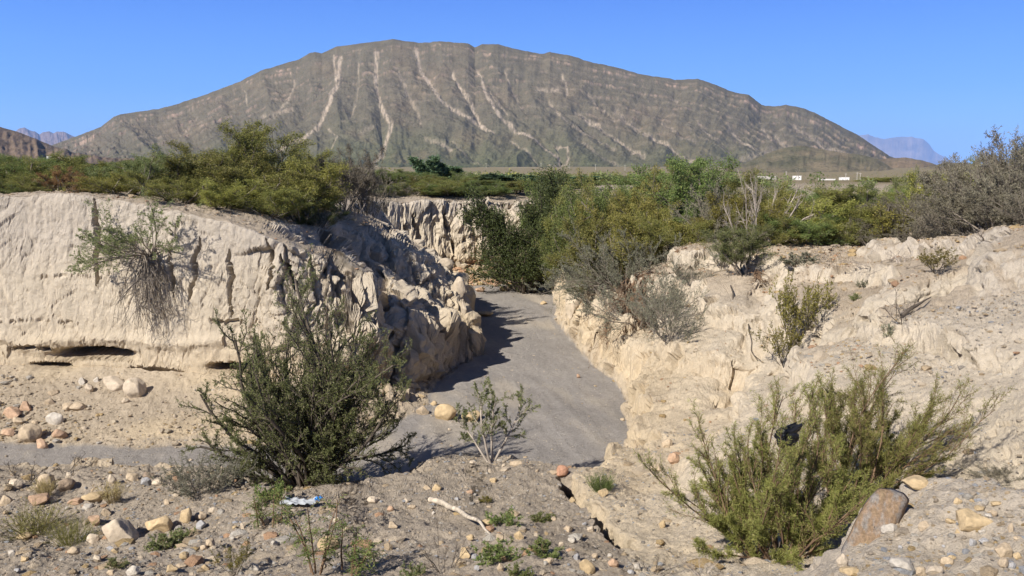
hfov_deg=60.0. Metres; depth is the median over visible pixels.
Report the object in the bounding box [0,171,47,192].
bush
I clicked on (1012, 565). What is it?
stone
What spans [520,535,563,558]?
plant
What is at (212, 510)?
stone
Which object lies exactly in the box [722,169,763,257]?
dead tree
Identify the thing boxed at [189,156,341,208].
bush
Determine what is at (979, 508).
stone
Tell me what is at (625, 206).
bush
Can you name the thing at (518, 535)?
stone
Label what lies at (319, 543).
stone
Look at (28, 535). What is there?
stone
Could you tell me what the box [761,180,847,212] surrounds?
bush
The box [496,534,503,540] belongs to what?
stone
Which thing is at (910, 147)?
mesa
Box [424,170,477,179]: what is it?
bush
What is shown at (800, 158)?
foothill
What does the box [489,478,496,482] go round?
stone
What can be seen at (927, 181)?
bush
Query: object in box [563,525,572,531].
stone
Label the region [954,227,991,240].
dry shrub
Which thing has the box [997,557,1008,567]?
stone
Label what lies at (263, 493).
plant
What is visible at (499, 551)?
plant
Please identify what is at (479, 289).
stone
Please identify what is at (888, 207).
bush
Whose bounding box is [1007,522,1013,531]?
stone
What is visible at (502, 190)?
bush
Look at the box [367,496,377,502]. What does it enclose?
stone
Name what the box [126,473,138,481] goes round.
stone
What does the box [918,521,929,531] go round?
stone
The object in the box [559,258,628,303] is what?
grey bush
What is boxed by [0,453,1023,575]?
gravel mound
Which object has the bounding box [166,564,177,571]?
stone
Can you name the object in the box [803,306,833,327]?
dry shrub
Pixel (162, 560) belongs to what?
dry shrub
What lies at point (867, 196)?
bush
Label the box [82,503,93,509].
stone
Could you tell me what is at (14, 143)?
hill
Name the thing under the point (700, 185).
bush
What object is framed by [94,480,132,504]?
grass tuft
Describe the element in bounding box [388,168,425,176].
bush
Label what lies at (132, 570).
stone
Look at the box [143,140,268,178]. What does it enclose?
bush
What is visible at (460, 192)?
bush
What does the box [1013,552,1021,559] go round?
stone
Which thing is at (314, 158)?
bush
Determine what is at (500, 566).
stone
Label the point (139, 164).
bush
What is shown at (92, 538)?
stone
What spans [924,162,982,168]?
foothill
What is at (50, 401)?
stone
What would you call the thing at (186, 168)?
bush
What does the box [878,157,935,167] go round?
foothill
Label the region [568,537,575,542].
stone
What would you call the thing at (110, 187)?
bush
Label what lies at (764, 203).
bush
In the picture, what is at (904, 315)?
dry shrub
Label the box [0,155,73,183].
bush
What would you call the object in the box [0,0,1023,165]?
sky
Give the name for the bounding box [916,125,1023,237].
bush
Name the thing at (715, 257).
grey bush
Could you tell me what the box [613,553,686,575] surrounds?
dry shrub
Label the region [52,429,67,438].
stone
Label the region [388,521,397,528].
stone
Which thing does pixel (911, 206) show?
bush
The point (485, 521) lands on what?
stone
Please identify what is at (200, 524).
stone
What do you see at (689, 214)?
bush
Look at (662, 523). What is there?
stone
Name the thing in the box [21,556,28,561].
stone
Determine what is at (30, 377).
rubble
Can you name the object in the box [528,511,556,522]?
plant
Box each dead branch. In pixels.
[428,497,489,533]
[901,297,930,316]
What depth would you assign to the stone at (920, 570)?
3.78 m
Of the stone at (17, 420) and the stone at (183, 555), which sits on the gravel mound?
the stone at (183, 555)
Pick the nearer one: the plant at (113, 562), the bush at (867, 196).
the plant at (113, 562)
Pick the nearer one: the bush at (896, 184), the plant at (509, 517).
the plant at (509, 517)
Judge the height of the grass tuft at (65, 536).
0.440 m
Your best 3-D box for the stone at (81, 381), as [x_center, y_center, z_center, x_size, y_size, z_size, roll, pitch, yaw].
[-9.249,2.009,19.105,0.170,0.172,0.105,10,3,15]
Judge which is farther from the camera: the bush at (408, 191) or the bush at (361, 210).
the bush at (408, 191)
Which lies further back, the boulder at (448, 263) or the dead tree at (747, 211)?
the boulder at (448, 263)
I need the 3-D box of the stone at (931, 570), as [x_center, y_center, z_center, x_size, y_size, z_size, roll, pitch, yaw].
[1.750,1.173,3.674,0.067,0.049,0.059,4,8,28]
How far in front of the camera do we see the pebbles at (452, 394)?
19.61 m
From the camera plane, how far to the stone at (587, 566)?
7.00 m
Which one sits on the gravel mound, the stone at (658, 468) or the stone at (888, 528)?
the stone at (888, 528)
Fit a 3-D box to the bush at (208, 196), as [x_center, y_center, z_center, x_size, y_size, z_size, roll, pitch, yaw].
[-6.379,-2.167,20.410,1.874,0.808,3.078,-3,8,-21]
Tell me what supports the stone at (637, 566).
on the bank at (984, 272)
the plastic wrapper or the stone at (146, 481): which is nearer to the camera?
the plastic wrapper
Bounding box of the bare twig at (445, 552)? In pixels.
[419,513,471,575]
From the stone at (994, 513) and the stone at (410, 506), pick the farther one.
the stone at (410, 506)
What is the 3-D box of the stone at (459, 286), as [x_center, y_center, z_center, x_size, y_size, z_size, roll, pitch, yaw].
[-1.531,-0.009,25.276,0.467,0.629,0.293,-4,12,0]
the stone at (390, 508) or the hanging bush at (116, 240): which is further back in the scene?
the hanging bush at (116, 240)
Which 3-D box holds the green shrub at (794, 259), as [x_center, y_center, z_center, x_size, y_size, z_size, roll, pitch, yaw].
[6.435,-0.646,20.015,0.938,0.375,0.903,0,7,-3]
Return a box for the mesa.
[859,134,954,164]
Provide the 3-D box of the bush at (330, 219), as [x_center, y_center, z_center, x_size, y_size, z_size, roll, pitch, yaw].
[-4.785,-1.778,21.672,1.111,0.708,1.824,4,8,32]
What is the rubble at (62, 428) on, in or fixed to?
on the bank at (52, 313)
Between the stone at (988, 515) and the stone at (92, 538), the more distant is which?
the stone at (92, 538)
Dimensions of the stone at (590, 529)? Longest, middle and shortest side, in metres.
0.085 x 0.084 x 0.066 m
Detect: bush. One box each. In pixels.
[0,148,87,170]
[0,153,55,182]
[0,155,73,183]
[0,158,30,173]
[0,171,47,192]
[0,181,27,193]
[1,154,94,184]
[8,156,108,181]
[18,182,63,191]
[33,165,90,192]
[36,153,159,191]
[43,154,112,175]
[62,184,118,191]
[64,186,204,345]
[65,171,153,194]
[84,143,181,195]
[105,147,228,192]
[116,169,230,203]
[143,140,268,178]
[147,148,280,193]
[174,243,416,488]
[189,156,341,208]
[194,176,276,208]
[197,182,313,218]
[208,117,317,184]
[214,132,351,193]
[223,154,353,215]
[249,174,329,224]
[276,143,368,197]
[291,201,354,228]
[306,143,386,213]
[334,176,367,214]
[343,152,404,222]
[365,168,443,185]
[369,179,411,195]
[379,174,446,185]
[381,179,452,195]
[385,169,416,181]
[387,184,420,195]
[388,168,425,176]
[389,175,458,185]
[403,183,467,196]
[411,177,485,187]
[414,180,460,195]
[415,175,479,186]
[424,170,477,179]
[446,177,509,185]
[446,185,488,196]
[451,182,499,195]
[464,179,521,195]
[483,180,544,193]
[499,174,534,181]
[516,176,597,252]
[523,175,540,183]
[525,222,697,367]
[531,175,605,187]
[531,218,609,291]
[534,184,616,255]
[540,209,643,293]
[552,180,641,254]
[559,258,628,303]
[561,170,597,219]
[566,267,686,336]
[568,264,628,297]
[570,176,601,181]
[572,161,677,260]
[581,170,674,213]
[596,204,674,285]
[603,174,650,180]
[604,198,706,264]
[613,178,655,184]
[626,259,708,323]
[627,150,741,219]
[628,162,717,215]
[632,369,882,570]
[634,208,719,254]
[636,293,708,343]
[656,195,762,239]
[665,177,763,243]
[670,253,721,284]
[691,188,788,240]
[691,238,748,267]
[699,166,793,224]
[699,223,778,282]
[716,208,811,245]
[725,178,765,181]
[731,179,798,201]
[735,180,814,229]
[747,318,807,367]
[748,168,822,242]
[757,206,850,245]
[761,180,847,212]
[769,269,830,350]
[781,195,878,245]
[782,184,893,210]
[782,210,889,245]
[783,278,838,330]
[794,333,1017,506]
[801,197,904,243]
[811,182,895,211]
[840,216,912,245]
[854,177,908,181]
[855,187,932,213]
[856,195,933,236]
[863,212,971,241]
[869,184,920,211]
[869,201,919,240]
[872,181,948,236]
[890,183,1000,235]
[891,164,922,190]
[894,168,977,224]
[896,179,982,237]
[911,172,1023,231]
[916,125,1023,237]
[916,135,1023,227]
[916,246,959,273]
[928,144,1023,234]
[938,153,985,230]
[953,182,1023,226]
[954,126,1023,226]
[955,130,1023,225]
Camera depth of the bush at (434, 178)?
50.73 m
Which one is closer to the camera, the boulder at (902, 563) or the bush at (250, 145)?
the boulder at (902, 563)
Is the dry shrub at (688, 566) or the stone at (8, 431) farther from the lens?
the stone at (8, 431)
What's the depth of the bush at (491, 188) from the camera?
43.45 m
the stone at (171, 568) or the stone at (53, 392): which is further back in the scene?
the stone at (53, 392)
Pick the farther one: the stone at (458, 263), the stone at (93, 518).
the stone at (458, 263)
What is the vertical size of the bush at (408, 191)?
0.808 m
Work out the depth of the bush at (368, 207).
27.25 m
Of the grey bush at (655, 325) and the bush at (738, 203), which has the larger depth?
the bush at (738, 203)
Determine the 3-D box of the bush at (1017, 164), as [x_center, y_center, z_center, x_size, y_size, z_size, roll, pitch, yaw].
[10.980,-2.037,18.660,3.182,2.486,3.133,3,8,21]
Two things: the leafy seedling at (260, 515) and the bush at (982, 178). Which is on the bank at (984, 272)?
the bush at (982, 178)
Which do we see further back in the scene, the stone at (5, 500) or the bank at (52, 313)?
the bank at (52, 313)
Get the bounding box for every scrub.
[92,164,940,190]
[387,168,734,181]
[403,168,940,179]
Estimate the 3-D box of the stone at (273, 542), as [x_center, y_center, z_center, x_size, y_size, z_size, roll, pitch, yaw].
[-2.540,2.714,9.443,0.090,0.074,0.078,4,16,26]
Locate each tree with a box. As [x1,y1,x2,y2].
[453,162,587,293]
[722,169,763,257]
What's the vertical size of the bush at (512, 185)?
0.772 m
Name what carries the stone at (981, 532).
on the gravel mound
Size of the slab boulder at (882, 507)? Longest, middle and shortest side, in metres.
0.464 x 0.335 x 0.120 m
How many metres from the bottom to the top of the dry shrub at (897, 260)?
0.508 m
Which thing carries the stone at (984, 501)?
on the gravel mound
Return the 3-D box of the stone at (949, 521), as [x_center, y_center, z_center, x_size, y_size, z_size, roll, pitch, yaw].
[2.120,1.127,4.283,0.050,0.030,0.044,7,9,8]
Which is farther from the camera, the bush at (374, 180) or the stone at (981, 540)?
the bush at (374, 180)
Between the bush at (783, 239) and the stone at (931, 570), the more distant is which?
the bush at (783, 239)
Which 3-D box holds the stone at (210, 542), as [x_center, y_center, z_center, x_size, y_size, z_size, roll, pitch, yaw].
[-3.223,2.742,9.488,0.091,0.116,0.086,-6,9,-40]
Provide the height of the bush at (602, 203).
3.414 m
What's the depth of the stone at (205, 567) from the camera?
8.53 m
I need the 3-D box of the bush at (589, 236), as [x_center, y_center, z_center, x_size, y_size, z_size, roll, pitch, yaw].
[2.691,-1.053,26.979,2.421,2.751,3.433,-5,9,-32]
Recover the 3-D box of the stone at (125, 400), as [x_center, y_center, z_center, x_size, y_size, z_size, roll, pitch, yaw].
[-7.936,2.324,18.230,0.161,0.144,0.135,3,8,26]
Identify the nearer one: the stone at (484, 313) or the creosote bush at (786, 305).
the creosote bush at (786, 305)
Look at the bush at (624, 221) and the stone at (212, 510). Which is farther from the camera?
the bush at (624, 221)
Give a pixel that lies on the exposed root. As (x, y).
(751, 341)
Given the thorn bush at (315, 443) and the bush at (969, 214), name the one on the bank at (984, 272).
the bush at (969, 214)
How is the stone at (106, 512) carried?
on the gravel mound
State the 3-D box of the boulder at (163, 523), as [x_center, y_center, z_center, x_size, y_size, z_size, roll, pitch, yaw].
[-4.345,2.912,10.929,0.322,0.222,0.263,-9,18,-25]
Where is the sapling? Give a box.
[452,377,540,463]
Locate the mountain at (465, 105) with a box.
[52,39,892,167]
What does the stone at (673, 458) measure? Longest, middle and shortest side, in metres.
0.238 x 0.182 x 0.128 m
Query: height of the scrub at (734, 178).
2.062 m
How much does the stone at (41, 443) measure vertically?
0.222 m
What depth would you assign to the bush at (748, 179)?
29.81 m
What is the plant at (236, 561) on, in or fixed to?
on the gravel mound
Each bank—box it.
[0,183,919,448]
[0,212,1023,575]
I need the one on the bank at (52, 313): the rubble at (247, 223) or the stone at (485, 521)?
the rubble at (247, 223)
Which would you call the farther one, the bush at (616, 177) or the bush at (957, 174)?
the bush at (616, 177)
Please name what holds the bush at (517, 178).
on the bank at (52, 313)
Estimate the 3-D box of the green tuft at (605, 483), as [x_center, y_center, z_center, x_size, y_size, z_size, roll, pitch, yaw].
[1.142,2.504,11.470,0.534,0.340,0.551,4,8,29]
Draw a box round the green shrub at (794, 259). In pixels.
[777,251,819,266]
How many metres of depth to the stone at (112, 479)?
13.23 m
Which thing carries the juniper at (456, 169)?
on the bank at (52, 313)
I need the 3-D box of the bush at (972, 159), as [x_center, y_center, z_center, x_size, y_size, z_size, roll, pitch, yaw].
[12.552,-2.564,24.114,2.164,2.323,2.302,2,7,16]
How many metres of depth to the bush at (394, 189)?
42.81 m
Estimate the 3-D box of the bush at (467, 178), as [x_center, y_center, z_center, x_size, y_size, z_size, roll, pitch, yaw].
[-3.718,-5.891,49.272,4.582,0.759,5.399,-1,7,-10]
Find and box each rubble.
[0,224,1023,515]
[0,305,629,490]
[0,307,445,447]
[1,189,442,278]
[452,256,552,285]
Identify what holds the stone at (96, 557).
on the gravel mound
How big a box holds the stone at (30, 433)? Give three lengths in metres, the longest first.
0.445 x 0.367 x 0.344 m
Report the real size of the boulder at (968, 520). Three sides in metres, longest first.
0.147 x 0.135 x 0.102 m
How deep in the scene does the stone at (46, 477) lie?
13.45 m
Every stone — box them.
[0,495,12,505]
[1,428,14,435]
[3,406,20,418]
[8,550,14,556]
[9,479,22,488]
[13,417,23,424]
[16,532,33,538]
[18,423,41,442]
[19,401,31,410]
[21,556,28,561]
[28,493,49,505]
[36,438,47,448]
[36,474,55,489]
[45,398,54,404]
[46,412,63,424]
[48,390,58,395]
[48,496,56,502]
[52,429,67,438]
[58,478,75,491]
[62,402,71,410]
[67,498,83,504]
[67,546,80,554]
[69,402,86,410]
[78,377,85,384]
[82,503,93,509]
[85,383,92,392]
[86,533,99,543]
[88,515,99,525]
[93,554,100,561]
[100,508,110,515]
[107,569,116,575]
[108,474,116,483]
[111,548,118,552]
[121,398,129,402]
[123,377,145,398]
[125,565,140,575]
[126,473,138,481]
[140,477,151,485]
[143,472,153,477]
[152,478,164,485]
[164,499,169,504]
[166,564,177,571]
[176,562,185,567]
[179,507,191,522]
[179,551,188,559]
[194,512,206,519]
[196,520,206,529]
[200,545,206,549]
[201,564,209,570]
[206,538,214,546]
[208,507,217,513]
[240,522,245,528]
[248,563,258,570]
[270,540,277,545]
[317,535,339,551]
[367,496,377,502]
[387,506,394,511]
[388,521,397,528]
[407,504,415,508]
[416,406,429,414]
[432,484,441,490]
[450,276,466,295]
[455,558,466,565]
[456,254,462,266]
[459,547,470,558]
[461,301,466,320]
[461,410,479,421]
[466,534,474,539]
[475,287,484,291]
[477,311,493,315]
[482,518,491,525]
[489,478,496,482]
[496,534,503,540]
[497,563,503,570]
[499,286,506,290]
[510,460,521,465]
[514,531,523,539]
[543,557,553,563]
[556,465,568,476]
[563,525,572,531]
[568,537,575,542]
[573,553,579,559]
[579,559,595,574]
[587,526,594,531]
[592,553,597,558]
[598,488,608,496]
[608,558,618,566]
[634,563,640,570]
[650,463,661,470]
[659,520,665,527]
[662,439,672,446]
[667,453,679,463]
[836,553,848,566]
[839,566,858,575]
[881,523,896,533]
[916,566,926,575]
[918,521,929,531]
[925,566,943,574]
[940,556,953,565]
[945,518,955,523]
[953,497,962,504]
[969,538,976,546]
[974,505,984,510]
[978,529,985,534]
[978,538,988,543]
[981,499,988,504]
[984,513,992,517]
[987,510,997,516]
[990,501,1000,505]
[994,542,1012,557]
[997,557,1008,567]
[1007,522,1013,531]
[1007,562,1015,568]
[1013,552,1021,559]
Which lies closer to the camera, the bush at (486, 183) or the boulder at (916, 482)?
the boulder at (916, 482)
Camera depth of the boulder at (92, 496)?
12.54 m
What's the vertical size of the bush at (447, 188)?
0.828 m
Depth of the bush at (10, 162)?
27.03 m
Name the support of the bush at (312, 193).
on the bank at (52, 313)
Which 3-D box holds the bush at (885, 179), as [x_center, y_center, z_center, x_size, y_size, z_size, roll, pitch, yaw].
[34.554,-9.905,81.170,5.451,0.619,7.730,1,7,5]
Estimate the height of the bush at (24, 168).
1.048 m
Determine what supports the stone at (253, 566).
on the gravel mound
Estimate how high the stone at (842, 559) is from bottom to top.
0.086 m
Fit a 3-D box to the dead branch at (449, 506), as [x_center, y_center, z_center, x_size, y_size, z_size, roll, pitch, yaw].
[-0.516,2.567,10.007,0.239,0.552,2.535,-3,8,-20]
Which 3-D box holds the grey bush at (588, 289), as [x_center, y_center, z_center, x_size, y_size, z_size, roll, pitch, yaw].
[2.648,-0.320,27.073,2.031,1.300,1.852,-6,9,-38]
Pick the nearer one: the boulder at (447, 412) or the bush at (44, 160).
the boulder at (447, 412)
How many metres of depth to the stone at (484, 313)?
31.69 m
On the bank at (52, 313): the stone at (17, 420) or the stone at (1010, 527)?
the stone at (17, 420)
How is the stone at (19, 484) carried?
on the gravel mound
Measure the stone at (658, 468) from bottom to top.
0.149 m
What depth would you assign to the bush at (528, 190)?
42.52 m
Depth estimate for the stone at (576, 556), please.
7.20 m
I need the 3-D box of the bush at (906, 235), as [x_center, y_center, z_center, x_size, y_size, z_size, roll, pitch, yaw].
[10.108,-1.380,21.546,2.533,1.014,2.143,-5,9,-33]
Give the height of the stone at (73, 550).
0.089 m
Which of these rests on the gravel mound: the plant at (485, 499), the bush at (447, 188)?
the plant at (485, 499)
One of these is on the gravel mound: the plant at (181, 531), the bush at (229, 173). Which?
the plant at (181, 531)
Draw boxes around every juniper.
[407,154,450,178]
[444,166,466,178]
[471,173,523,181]
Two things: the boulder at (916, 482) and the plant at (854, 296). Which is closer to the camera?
the boulder at (916, 482)
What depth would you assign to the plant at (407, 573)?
7.25 m
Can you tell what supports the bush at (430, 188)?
on the bank at (52, 313)
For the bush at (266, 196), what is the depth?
20.01 m
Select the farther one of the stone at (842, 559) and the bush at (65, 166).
the bush at (65, 166)
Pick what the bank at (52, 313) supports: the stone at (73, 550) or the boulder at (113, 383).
the boulder at (113, 383)
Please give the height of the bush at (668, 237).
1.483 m
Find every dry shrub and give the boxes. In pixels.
[142,552,168,565]
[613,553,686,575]
[672,551,732,575]
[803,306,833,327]
[849,255,904,266]
[859,248,926,275]
[877,287,917,324]
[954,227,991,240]
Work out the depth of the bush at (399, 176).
48.54 m
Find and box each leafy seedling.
[242,485,293,528]
[275,493,349,574]
[321,522,386,575]
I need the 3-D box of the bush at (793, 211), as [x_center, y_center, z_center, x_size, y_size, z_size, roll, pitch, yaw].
[7.534,-2.144,24.438,2.175,2.322,1.410,3,8,21]
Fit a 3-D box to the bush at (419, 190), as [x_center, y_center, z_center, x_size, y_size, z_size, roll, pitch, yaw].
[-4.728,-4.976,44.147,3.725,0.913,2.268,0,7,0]
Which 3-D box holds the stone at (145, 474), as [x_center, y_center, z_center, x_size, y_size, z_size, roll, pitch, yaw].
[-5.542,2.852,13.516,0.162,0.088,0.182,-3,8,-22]
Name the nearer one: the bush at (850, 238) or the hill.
the bush at (850, 238)
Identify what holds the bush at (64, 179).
on the bank at (52, 313)
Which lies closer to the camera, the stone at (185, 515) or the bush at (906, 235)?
the stone at (185, 515)
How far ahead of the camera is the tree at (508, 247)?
37.07 m
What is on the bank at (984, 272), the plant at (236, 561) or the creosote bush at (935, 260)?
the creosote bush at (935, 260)
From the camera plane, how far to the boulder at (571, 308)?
28.16 m
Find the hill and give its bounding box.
[0,127,163,166]
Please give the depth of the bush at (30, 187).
21.80 m
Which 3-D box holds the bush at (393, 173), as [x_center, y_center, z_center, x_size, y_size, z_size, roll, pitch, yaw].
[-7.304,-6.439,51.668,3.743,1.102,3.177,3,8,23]
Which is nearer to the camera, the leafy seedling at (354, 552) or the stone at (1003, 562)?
the stone at (1003, 562)
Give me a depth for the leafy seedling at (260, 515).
10.42 m
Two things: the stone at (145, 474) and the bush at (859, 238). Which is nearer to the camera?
the stone at (145, 474)
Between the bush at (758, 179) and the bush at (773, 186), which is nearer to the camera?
the bush at (773, 186)
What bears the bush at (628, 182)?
on the bank at (52, 313)
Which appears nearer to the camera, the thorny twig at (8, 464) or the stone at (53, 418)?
the thorny twig at (8, 464)
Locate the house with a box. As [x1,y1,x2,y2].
[757,176,775,179]
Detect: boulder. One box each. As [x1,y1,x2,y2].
[81,491,108,501]
[102,518,138,542]
[103,375,123,391]
[145,515,172,531]
[434,404,456,420]
[438,258,453,270]
[565,292,581,319]
[841,488,908,553]
[888,557,914,570]
[901,475,927,489]
[956,508,993,531]
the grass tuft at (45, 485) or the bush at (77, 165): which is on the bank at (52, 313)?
the bush at (77, 165)
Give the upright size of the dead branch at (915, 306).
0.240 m
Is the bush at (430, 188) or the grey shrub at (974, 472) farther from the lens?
the bush at (430, 188)
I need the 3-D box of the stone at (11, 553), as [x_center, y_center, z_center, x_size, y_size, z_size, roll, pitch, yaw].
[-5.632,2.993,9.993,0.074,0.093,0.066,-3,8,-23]
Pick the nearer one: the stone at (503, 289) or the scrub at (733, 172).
the stone at (503, 289)
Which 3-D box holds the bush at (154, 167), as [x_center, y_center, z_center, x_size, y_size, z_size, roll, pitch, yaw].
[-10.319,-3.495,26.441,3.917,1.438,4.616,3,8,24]
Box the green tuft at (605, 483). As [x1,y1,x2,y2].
[584,468,618,492]
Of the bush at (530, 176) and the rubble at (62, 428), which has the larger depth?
the bush at (530, 176)
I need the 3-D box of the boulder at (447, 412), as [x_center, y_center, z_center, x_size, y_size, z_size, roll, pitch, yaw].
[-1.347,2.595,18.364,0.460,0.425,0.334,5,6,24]
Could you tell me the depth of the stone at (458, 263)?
42.45 m
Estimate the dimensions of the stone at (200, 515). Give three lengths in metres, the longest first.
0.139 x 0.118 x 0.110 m
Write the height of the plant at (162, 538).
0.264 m
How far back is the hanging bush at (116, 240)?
18.72 m
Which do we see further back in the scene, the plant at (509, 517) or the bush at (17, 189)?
the bush at (17, 189)
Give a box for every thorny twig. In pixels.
[1,460,56,491]
[28,453,98,494]
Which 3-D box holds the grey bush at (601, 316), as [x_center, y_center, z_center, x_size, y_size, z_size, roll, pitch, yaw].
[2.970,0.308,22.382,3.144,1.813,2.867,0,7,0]
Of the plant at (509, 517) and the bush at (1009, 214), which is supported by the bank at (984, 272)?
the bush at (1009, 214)
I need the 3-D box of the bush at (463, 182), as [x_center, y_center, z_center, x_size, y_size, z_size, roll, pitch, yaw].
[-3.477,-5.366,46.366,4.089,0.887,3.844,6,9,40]
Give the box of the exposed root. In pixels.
[748,324,760,360]
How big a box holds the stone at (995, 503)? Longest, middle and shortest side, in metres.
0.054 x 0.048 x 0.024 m
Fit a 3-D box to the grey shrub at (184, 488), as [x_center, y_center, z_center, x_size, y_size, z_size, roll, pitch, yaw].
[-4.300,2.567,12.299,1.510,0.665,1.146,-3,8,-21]
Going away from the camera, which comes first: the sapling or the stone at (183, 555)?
the stone at (183, 555)
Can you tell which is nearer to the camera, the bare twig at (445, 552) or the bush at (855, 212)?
the bare twig at (445, 552)
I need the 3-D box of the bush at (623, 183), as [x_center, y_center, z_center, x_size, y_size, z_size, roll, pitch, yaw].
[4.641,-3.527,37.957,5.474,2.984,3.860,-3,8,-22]
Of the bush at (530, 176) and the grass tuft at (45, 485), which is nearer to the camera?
the grass tuft at (45, 485)
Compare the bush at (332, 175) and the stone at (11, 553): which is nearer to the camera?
the stone at (11, 553)
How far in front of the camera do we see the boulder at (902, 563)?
3.83 m
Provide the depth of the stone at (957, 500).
4.38 m
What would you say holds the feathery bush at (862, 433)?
on the bank at (984, 272)
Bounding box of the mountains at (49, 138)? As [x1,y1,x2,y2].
[17,128,73,144]
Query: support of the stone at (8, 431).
on the bank at (52, 313)
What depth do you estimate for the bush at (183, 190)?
20.43 m
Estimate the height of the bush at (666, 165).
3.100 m
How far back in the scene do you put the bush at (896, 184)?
45.98 m
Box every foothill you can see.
[727,145,893,172]
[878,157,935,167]
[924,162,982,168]
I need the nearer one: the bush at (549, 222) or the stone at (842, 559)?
the stone at (842, 559)
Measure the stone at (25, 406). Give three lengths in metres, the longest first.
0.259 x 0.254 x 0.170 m
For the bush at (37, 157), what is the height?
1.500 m
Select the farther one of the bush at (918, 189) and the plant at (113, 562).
the bush at (918, 189)
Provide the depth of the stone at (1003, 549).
3.88 m
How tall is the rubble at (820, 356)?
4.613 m
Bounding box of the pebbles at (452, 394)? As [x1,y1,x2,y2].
[0,288,626,478]
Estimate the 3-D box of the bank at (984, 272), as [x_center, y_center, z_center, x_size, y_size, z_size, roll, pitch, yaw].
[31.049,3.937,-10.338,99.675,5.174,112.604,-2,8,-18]
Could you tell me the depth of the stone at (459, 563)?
7.54 m
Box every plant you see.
[105,556,129,569]
[143,529,185,551]
[171,526,195,540]
[209,538,254,573]
[254,475,292,507]
[399,560,425,575]
[470,536,521,566]
[478,496,491,502]
[484,505,523,526]
[505,560,534,575]
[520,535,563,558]
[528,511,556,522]
[848,293,861,300]
[856,279,867,287]
[881,322,893,336]
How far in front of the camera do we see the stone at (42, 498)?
12.85 m
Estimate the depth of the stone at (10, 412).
17.77 m
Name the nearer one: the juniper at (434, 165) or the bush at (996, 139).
the bush at (996, 139)
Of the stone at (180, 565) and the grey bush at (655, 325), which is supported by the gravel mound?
the stone at (180, 565)
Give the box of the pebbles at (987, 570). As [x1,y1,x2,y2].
[815,476,1023,575]
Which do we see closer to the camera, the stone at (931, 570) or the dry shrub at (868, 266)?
the stone at (931, 570)
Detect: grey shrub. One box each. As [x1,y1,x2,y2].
[143,444,257,498]
[955,460,1023,486]
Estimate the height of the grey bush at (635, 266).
3.827 m
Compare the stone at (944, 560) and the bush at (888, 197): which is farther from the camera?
the bush at (888, 197)
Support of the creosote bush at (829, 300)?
on the bank at (984, 272)
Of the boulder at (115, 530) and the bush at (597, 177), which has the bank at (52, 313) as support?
the bush at (597, 177)
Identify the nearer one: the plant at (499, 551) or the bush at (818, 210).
the plant at (499, 551)
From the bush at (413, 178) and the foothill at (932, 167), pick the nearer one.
the bush at (413, 178)
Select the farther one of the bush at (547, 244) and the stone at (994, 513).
the bush at (547, 244)
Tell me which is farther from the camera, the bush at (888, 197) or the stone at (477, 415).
the bush at (888, 197)
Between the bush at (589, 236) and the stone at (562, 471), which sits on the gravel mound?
the stone at (562, 471)
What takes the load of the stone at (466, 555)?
on the gravel mound
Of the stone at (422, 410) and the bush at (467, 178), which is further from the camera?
the bush at (467, 178)
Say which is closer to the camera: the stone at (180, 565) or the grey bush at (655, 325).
the stone at (180, 565)
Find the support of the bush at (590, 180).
on the bank at (52, 313)
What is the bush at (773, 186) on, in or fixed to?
on the bank at (984, 272)
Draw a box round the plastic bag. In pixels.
[774,422,802,447]
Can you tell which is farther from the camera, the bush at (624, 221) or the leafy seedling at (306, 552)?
the bush at (624, 221)
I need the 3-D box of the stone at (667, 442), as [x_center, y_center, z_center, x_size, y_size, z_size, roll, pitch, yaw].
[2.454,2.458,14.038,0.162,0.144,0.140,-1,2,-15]
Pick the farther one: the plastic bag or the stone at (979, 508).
the plastic bag
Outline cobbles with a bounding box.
[0,312,1019,575]
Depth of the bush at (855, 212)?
23.52 m
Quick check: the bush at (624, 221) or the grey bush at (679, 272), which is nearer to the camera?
the grey bush at (679, 272)
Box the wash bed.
[0,282,629,480]
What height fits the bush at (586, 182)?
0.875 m
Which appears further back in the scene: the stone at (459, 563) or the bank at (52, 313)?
the bank at (52, 313)
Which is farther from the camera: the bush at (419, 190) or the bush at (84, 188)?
the bush at (419, 190)
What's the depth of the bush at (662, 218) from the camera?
26.79 m
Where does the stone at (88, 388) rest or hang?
on the bank at (52, 313)
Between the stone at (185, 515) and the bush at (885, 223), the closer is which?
the stone at (185, 515)
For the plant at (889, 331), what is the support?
on the bank at (984, 272)
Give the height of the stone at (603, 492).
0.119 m
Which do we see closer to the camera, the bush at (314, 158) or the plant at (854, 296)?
the plant at (854, 296)
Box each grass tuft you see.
[0,497,78,540]
[26,474,58,494]
[38,513,104,546]
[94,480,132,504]
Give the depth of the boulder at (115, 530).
10.52 m
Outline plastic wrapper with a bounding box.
[280,496,322,504]
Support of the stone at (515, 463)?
on the gravel mound
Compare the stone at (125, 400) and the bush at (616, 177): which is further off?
the bush at (616, 177)

